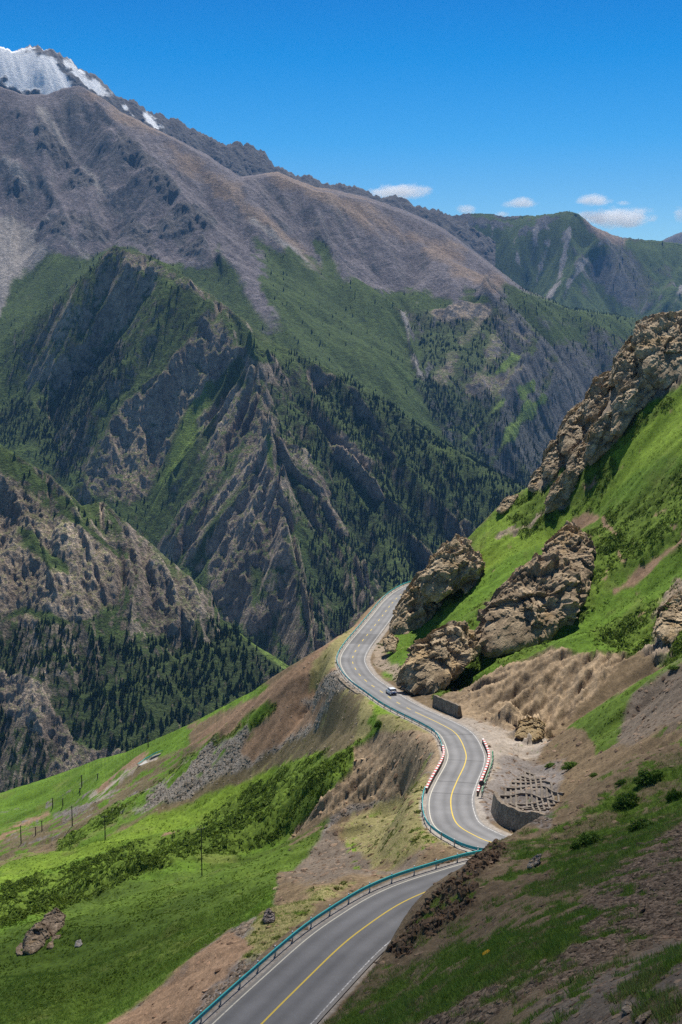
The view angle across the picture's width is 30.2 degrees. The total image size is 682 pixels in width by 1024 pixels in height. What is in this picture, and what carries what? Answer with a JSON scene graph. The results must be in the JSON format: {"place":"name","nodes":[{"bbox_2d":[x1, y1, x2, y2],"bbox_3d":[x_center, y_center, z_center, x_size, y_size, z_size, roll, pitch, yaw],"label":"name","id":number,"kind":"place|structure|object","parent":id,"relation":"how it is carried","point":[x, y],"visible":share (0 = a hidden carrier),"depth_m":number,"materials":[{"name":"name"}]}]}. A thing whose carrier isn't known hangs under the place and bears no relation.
{"place":"outdoors","nodes":[
{"label":"outdoors","id":0,"kind":"place"},
{"bbox_2d":[0,444,288,792],"bbox_3d":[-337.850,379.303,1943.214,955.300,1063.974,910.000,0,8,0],"label":"rocky ridge","id":1,"kind":"structure","parent":0,"point":[131,577],"depth_m":1844.69,"materials":[{"name":"grey stone"}]},
{"bbox_2d":[138,753,159,765],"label":"road","id":2,"kind":"structure","parent":0,"point":[145,761],"depth_m":533.80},
{"bbox_2d":[0,45,495,266],"bbox_3d":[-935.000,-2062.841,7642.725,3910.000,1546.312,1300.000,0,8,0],"label":"snow mountain","id":3,"kind":"structure","parent":0,"point":[31,70],"depth_m":7458.80,"materials":[{"name":"grey stone"}]},
{"bbox_2d":[0,246,523,665],"bbox_3d":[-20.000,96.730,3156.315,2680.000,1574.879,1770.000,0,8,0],"label":"forested mountain","id":4,"kind":"structure","parent":0,"point":[255,528],"depth_m":3058.06,"materials":[{"name":"green plant"}]},
{"bbox_2d":[0,85,637,486],"bbox_3d":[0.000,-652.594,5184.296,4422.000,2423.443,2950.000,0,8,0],"label":"scree mountain","id":5,"kind":"structure","parent":0,"point":[88,179],"depth_m":4805.25,"materials":[{"name":"grey stone"}]},
{"bbox_2d":[0,210,680,792],"bbox_3d":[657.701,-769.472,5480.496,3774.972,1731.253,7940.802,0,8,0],"label":"conifer forest","id":6,"kind":"object","parent":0,"point":[342,488],"visible":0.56,"depth_m":2968.42,"materials":[{"name":"green plant"}]},
{"bbox_2d":[0,374,681,1023],"bbox_3d":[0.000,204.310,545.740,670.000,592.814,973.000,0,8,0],"label":"hillside","id":7,"kind":"structure","parent":0,"point":[554,686],"depth_m":263.95,"materials":[{"name":"green plant"}]},
{"bbox_2d":[15,907,65,955],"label":"rock outcrop","id":8,"kind":"object","parent":7,"relation":"on","point":[38,935],"visible":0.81,"depth_m":197.89,"materials":[{"name":"beige stone"}]},
{"bbox_2d":[74,939,82,946],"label":"stone","id":9,"kind":"object","parent":7,"relation":"on","point":[78,943],"visible":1,"depth_m":192.35,"materials":[{"name":"grey stone"}]},
{"bbox_2d":[102,815,106,838],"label":"utility pole","id":10,"kind":"object","parent":7,"relation":"on","point":[104,826],"visible":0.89,"depth_m":345.07,"materials":[{"name":"brown wood"}]},
{"bbox_2d":[137,750,161,766],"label":"guardrail","id":11,"kind":"object","parent":7,"relation":"on","point":[146,758],"visible":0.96,"depth_m":535.96,"materials":[{"name":"teal metal"}]},
{"bbox_2d":[197,825,204,875],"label":"utility pole","id":12,"kind":"object","parent":7,"relation":"on","point":[201,848],"visible":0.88,"depth_m":237.49,"materials":[{"name":"brown wood"}]},
{"bbox_2d":[7,670,407,845],"bbox_3d":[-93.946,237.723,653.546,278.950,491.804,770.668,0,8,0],"label":"talus stones","id":13,"kind":"object","parent":7,"relation":"on","point":[185,784],"visible":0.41,"depth_m":349.50,"materials":[{"name":"grey stone"}]},
{"bbox_2d":[0,600,480,863],"bbox_3d":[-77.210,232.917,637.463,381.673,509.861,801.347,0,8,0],"label":"stones","id":14,"kind":"object","parent":7,"relation":"on","point":[346,791],"visible":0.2,"depth_m":278.82,"materials":[{"name":"stone"}]},
{"bbox_2d":[262,908,274,923],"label":"boulder","id":15,"kind":"object","parent":7,"relation":"on","point":[269,916],"visible":1,"depth_m":148.59,"materials":[{"name":"grey stone"}]},
{"bbox_2d":[190,788,482,1023],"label":"guardrail","id":16,"kind":"object","parent":7,"relation":"on","point":[254,968],"visible":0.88,"depth_m":136.90,"materials":[{"name":"metal"}]},
{"bbox_2d":[0,741,681,1023],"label":"grass","id":17,"kind":"structure","parent":7,"relation":"on","point":[400,1005],"depth_m":103.87,"materials":[{"name":"green plant"}]},
{"bbox_2d":[0,371,681,959],"bbox_3d":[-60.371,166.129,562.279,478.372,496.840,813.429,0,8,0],"label":"shrubs","id":18,"kind":"object","parent":7,"relation":"on","point":[144,859],"visible":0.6,"depth_m":292.70,"materials":[{"name":"green plant"}]},
{"bbox_2d":[0,386,681,1021],"bbox_3d":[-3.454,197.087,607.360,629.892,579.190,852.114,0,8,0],"label":"meadow plants","id":19,"kind":"object","parent":7,"relation":"on","point":[152,892],"visible":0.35,"depth_m":217.75,"materials":[{"name":"green plant"}]},
{"bbox_2d":[338,677,358,693],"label":"retaining wall","id":20,"kind":"structure","parent":7,"relation":"on","point":[340,679],"depth_m":309.06,"materials":[{"name":"concrete"}]},
{"bbox_2d":[373,720,381,727],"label":"bush","id":21,"kind":"object","parent":7,"relation":"on","point":[378,723],"visible":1,"depth_m":272.56,"materials":[{"name":"green plant"}]},
{"bbox_2d":[336,581,441,749],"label":"guardrail","id":22,"kind":"object","parent":7,"relation":"on","point":[427,726],"visible":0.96,"depth_m":304.14,"materials":[{"name":"teal metal"}]},
{"bbox_2d":[382,632,398,652],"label":"rock outcrop","id":23,"kind":"object","parent":7,"relation":"on","point":[390,641],"visible":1,"depth_m":336.44,"materials":[{"name":"brown stone"}]},
{"bbox_2d":[113,670,681,1023],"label":"slope stones","id":24,"kind":"object","parent":7,"relation":"on","point":[624,1020],"visible":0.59,"depth_m":138.06,"materials":[{"name":"brown stone"}]},
{"bbox_2d":[425,745,444,792],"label":"bridge parapet","id":25,"kind":"structure","parent":7,"relation":"on","point":[433,775],"depth_m":215.32,"materials":[{"name":"concrete"}]},
{"bbox_2d":[190,812,681,1023],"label":"scree stones","id":26,"kind":"object","parent":7,"relation":"on","point":[653,922],"visible":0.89,"depth_m":77.52,"materials":[{"name":"stone"}]},
{"bbox_2d":[389,534,485,634],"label":"rock outcrop","id":27,"kind":"object","parent":7,"relation":"on","point":[455,564],"visible":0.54,"depth_m":370.58,"materials":[{"name":"brown stone"}]},
{"bbox_2d":[396,620,481,694],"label":"rock outcrop","id":28,"kind":"object","parent":7,"relation":"on","point":[442,657],"visible":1,"depth_m":300.13,"materials":[{"name":"brown stone"}]},
{"bbox_2d":[385,838,505,958],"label":"earth clods","id":29,"kind":"object","parent":7,"relation":"on","point":[462,891],"visible":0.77,"depth_m":119.20,"materials":[{"name":"soil"}]},
{"bbox_2d":[432,695,461,717],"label":"retaining wall","id":30,"kind":"structure","parent":7,"relation":"on","point":[449,707],"depth_m":272.88,"materials":[{"name":"concrete"}]},
{"bbox_2d":[479,780,483,796],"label":"traffic mirror","id":31,"kind":"object","parent":7,"relation":"on","point":[481,783],"visible":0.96,"depth_m":200.48,"materials":[{"name":"metal"}]},
{"bbox_2d":[477,738,489,795],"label":"guardrail","id":32,"kind":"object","parent":7,"relation":"on","point":[486,766],"depth_m":219.91,"materials":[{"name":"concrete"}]},
{"bbox_2d":[482,751,493,792],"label":"guardrail","id":33,"kind":"object","parent":7,"relation":"on","point":[485,782],"visible":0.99,"depth_m":215.60,"materials":[{"name":"metal"}]},
{"bbox_2d":[496,494,518,513],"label":"rock outcrop","id":34,"kind":"object","parent":7,"relation":"on","point":[505,504],"visible":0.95,"depth_m":405.39,"materials":[{"name":"brown stone"}]},
{"bbox_2d":[491,792,545,831],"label":"retaining wall","id":35,"kind":"structure","parent":7,"relation":"on","point":[508,816],"depth_m":178.63,"materials":[{"name":"stone"}]},
{"bbox_2d":[514,716,545,740],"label":"boulder","id":36,"kind":"object","parent":7,"relation":"on","point":[533,727],"visible":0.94,"depth_m":254.71,"materials":[{"name":"beige stone"}]},
{"bbox_2d":[500,770,563,811],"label":"slope lattice","id":37,"kind":"object","parent":7,"relation":"on","point":[539,808],"visible":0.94,"depth_m":201.75,"materials":[{"name":"concrete"}]},
{"bbox_2d":[527,467,541,491],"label":"crag","id":38,"kind":"structure","parent":7,"relation":"on","point":[535,479],"depth_m":407.14,"materials":[{"name":"brown stone"}]},
{"bbox_2d":[527,853,541,867],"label":"stone","id":39,"kind":"object","parent":7,"relation":"on","point":[534,861],"visible":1,"depth_m":120.04,"materials":[{"name":"grey stone"}]},
{"bbox_2d":[474,521,596,657],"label":"rock outcrop","id":40,"kind":"object","parent":7,"relation":"on","point":[537,599],"visible":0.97,"depth_m":320.20,"materials":[{"name":"brown stone"}]},
{"bbox_2d":[544,763,553,767],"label":"bush","id":41,"kind":"object","parent":7,"relation":"on","point":[548,765],"visible":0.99,"depth_m":224.50,"materials":[{"name":"green plant"}]},
{"bbox_2d":[541,439,564,478],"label":"crag","id":42,"kind":"structure","parent":7,"relation":"on","point":[553,460],"depth_m":404.00,"materials":[{"name":"brown stone"}]},
{"bbox_2d":[544,468,578,513],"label":"rock outcrop","id":43,"kind":"object","parent":7,"relation":"on","point":[561,489],"visible":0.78,"depth_m":387.16,"materials":[{"name":"stone"}]},
{"bbox_2d":[561,761,578,769],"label":"bush","id":44,"kind":"object","parent":7,"relation":"on","point":[570,765],"visible":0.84,"depth_m":210.98,"materials":[{"name":"green plant"}]},
{"bbox_2d":[556,400,588,454],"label":"crag","id":45,"kind":"structure","parent":7,"relation":"on","point":[571,433],"depth_m":407.28,"materials":[{"name":"brown stone"}]},
{"bbox_2d":[566,441,586,473],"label":"crag","id":46,"kind":"structure","parent":7,"relation":"on","point":[575,457],"depth_m":392.60,"materials":[{"name":"brown stone"}]},
{"bbox_2d":[570,831,606,848],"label":"bush","id":47,"kind":"object","parent":7,"relation":"on","point":[586,839],"visible":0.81,"depth_m":122.51,"materials":[{"name":"green plant"}]},
{"bbox_2d":[582,371,614,422],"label":"crag","id":48,"kind":"structure","parent":7,"relation":"on","point":[595,401],"depth_m":408.66,"materials":[{"name":"stone"}]},
{"bbox_2d":[583,411,615,465],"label":"crag","id":49,"kind":"structure","parent":7,"relation":"on","point":[597,438],"depth_m":387.95,"materials":[{"name":"stone"}]},
{"bbox_2d":[614,779,625,784],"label":"bush","id":50,"kind":"object","parent":7,"relation":"on","point":[620,781],"visible":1,"depth_m":142.21,"materials":[{"name":"green plant"}]},
{"bbox_2d":[608,335,638,390],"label":"crag","id":51,"kind":"structure","parent":7,"relation":"on","point":[624,367],"depth_m":401.41,"materials":[{"name":"brown stone"}]},
{"bbox_2d":[611,790,641,808],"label":"bush","id":52,"kind":"object","parent":7,"relation":"on","point":[627,800],"visible":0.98,"depth_m":136.88,"materials":[{"name":"green plant"}]},
{"bbox_2d":[621,1001,632,1014],"bbox_3d":[11.516,19.962,50.873,0.470,0.414,1.056,2,8,15],"label":"stone","id":53,"kind":"object","parent":7,"relation":"on","point":[626,1008],"visible":0.92,"depth_m":50.61,"materials":[{"name":"grey stone"}]},
{"bbox_2d":[609,372,656,436],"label":"crag","id":54,"kind":"structure","parent":7,"relation":"on","point":[636,394],"depth_m":388.05,"materials":[{"name":"stone"}]},
{"bbox_2d":[625,818,654,831],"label":"bush","id":55,"kind":"object","parent":7,"relation":"on","point":[640,823],"visible":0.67,"depth_m":123.62,"materials":[{"name":"green plant"}]},
{"bbox_2d":[635,903,645,914],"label":"stone","id":56,"kind":"object","parent":7,"relation":"on","point":[641,908],"visible":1,"depth_m":77.76,"materials":[{"name":"grey stone"}]},
{"bbox_2d":[635,1010,651,1023],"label":"stone","id":57,"kind":"object","parent":7,"relation":"on","point":[641,1019],"visible":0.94,"depth_m":48.54,"materials":[{"name":"grey stone"}]},
{"bbox_2d":[631,767,664,784],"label":"bush","id":58,"kind":"object","parent":7,"relation":"on","point":[646,776],"visible":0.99,"depth_m":139.84,"materials":[{"name":"green plant"}]},
{"bbox_2d":[631,310,681,389],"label":"crag","id":59,"kind":"structure","parent":7,"relation":"on","point":[656,341],"depth_m":395.28,"materials":[{"name":"brown stone"}]},
{"bbox_2d":[653,590,681,644],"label":"rock outcrop","id":60,"kind":"object","parent":7,"relation":"on","point":[667,627],"visible":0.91,"depth_m":280.18,"materials":[{"name":"brown stone"}]},
{"bbox_2d":[665,786,681,800],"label":"bush","id":61,"kind":"object","parent":7,"relation":"on","point":[674,793],"visible":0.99,"depth_m":133.04,"materials":[{"name":"green plant"}]},
{"bbox_2d":[667,664,679,669],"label":"bush","id":62,"kind":"object","parent":7,"relation":"on","point":[674,666],"visible":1,"depth_m":231.46,"materials":[{"name":"green plant"}]},
{"bbox_2d":[0,0,681,240],"label":"sky","id":63,"kind":"structure","parent":0,"point":[504,108],"materials":[{"name":"blue"}]},
{"bbox_2d":[208,584,507,1023],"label":"road","id":64,"kind":"structure","parent":0,"point":[313,995],"depth_m":136.62,"materials":[{"name":"grey asphalt"}]},
{"bbox_2d":[212,586,464,1023],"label":"edge line","id":65,"kind":"object","parent":64,"relation":"on","point":[364,899],"visible":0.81,"depth_m":139.99,"materials":[{"name":"paint"}]},
{"bbox_2d":[311,940,390,1023],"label":"edge line","id":66,"kind":"object","parent":64,"relation":"on","point":[347,984],"visible":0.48,"depth_m":117.19,"materials":[{"name":"white paint"}]},
{"bbox_2d":[261,712,489,1023],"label":"line","id":67,"kind":"object","parent":64,"relation":"on","point":[389,909],"visible":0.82,"depth_m":133.70,"materials":[{"name":"yellow paint"}]},
{"bbox_2d":[352,595,410,709],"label":"dashes","id":68,"kind":"object","parent":64,"relation":"on","point":[362,640],"visible":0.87,"depth_m":347.57,"materials":[{"name":"yellow paint"}]},
{"bbox_2d":[386,687,396,694],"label":"car","id":69,"kind":"object","parent":64,"relation":"on","point":[391,690],"visible":1,"depth_m":294.90,"materials":[{"name":"white paint"}]},
{"bbox_2d":[364,616,506,836],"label":"edge line","id":70,"kind":"object","parent":64,"relation":"on","point":[456,723],"visible":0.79,"depth_m":236.95,"materials":[{"name":"white paint"}]},
{"bbox_2d":[452,211,681,319],"bbox_3d":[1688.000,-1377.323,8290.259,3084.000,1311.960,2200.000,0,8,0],"label":"mountain","id":71,"kind":"structure","parent":0,"point":[571,260],"depth_m":8427.67,"materials":[{"name":"green plant"}]},
{"bbox_2d":[623,232,681,243],"bbox_3d":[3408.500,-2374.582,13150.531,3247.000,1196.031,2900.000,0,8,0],"label":"distant peak","id":72,"kind":"structure","parent":0,"point":[676,238],"depth_m":12812.70,"materials":[{"name":"grey stone"}]}
]}

